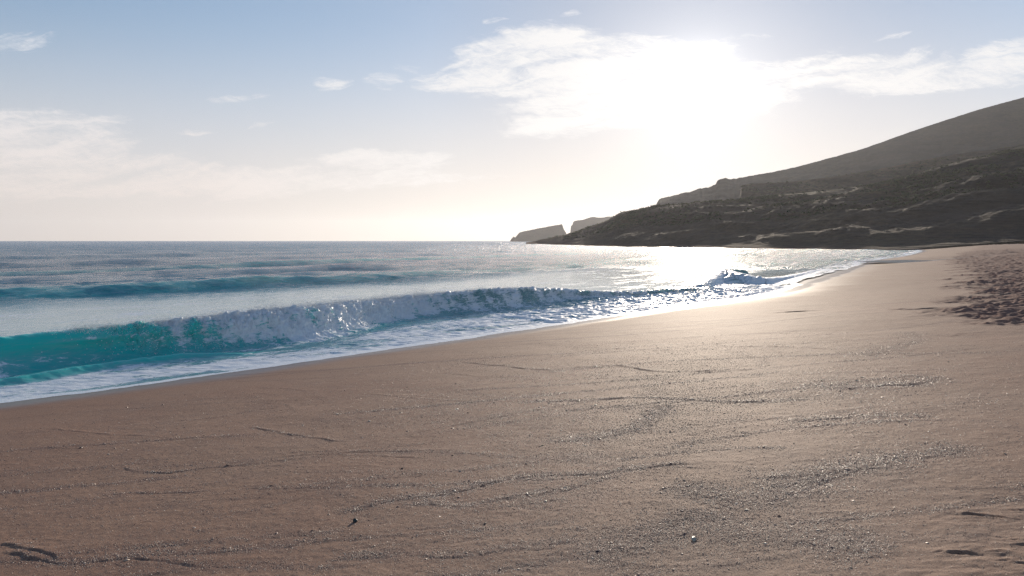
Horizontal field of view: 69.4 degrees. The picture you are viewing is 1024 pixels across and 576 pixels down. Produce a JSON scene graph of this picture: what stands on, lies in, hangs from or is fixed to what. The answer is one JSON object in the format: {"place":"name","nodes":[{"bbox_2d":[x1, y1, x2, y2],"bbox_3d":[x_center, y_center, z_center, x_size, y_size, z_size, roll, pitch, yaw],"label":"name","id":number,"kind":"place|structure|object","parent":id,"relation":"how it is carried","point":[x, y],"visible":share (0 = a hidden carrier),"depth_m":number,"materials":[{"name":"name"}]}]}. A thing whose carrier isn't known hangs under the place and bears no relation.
{"place":"outdoors","nodes":[
{"label":"outdoors","id":0,"kind":"place"},
{"bbox_2d":[0,241,921,402],"bbox_3d":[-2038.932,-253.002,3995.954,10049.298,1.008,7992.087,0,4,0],"label":"sea","id":1,"kind":"structure","parent":0,"point":[51,285],"depth_m":53.15,"materials":[{"name":"liquid"}]},
{"bbox_2d":[0,286,584,377],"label":"breaking wave","id":2,"kind":"object","parent":1,"relation":"on","point":[21,354],"visible":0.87,"depth_m":21.36,"materials":[{"name":"liquid"}]},
{"bbox_2d":[41,281,708,360],"bbox_3d":[-0.924,0.196,31.483,4.879,1.616,34.795,3,5,42],"label":"spray","id":3,"kind":"object","parent":2,"relation":"on","point":[274,306],"visible":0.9,"depth_m":23.88,"materials":[{"name":"white liquid"}]},
{"bbox_2d":[682,269,786,285],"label":"breaking wave","id":4,"kind":"object","parent":1,"relation":"on","point":[722,277],"visible":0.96,"depth_m":52.07,"materials":[{"name":"liquid"}]},
{"bbox_2d":[0,244,1023,575],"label":"sand","id":5,"kind":"structure","parent":0,"point":[964,300],"depth_m":7.59,"materials":[{"name":"beige sand"}]},
{"bbox_2d":[0,325,1023,575],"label":"shell grit","id":6,"kind":"object","parent":5,"relation":"on","point":[674,487],"visible":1,"depth_m":6.22,"materials":[{"name":"beige sand"}]},
{"bbox_2d":[861,260,927,262],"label":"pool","id":7,"kind":"structure","parent":5,"relation":"on","point":[892,261],"depth_m":97.38,"materials":[{"name":"grey liquid"}]},
{"bbox_2d":[0,0,1023,240],"label":"sky","id":8,"kind":"structure","parent":0,"point":[121,120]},
{"bbox_2d":[510,224,565,241],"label":"island","id":9,"kind":"structure","parent":0,"point":[540,233],"depth_m":2479.17,"materials":[{"name":"grey stone"}]},
{"bbox_2d":[570,217,611,231],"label":"island","id":10,"kind":"structure","parent":0,"point":[577,225],"depth_m":2783.08,"materials":[{"name":"grey stone"}]},
{"bbox_2d":[526,146,1023,249],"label":"headland","id":11,"kind":"structure","parent":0,"point":[989,215],"depth_m":330.65,"materials":[{"name":"grey stone"}]},
{"bbox_2d":[548,144,1023,237],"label":"scrub","id":12,"kind":"object","parent":11,"relation":"on","point":[904,193],"visible":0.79,"depth_m":412.93,"materials":[{"name":"green plant"}]},
{"bbox_2d":[656,97,1023,204],"bbox_3d":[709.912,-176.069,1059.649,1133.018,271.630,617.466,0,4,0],"label":"hill","id":13,"kind":"structure","parent":0,"point":[995,126],"depth_m":1080.95,"materials":[{"name":"grey stone"}]},
{"bbox_2d":[740,144,1023,197],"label":"hill","id":14,"kind":"structure","parent":0,"point":[847,180],"depth_m":675.99,"materials":[{"name":"grey stone"}]}
]}

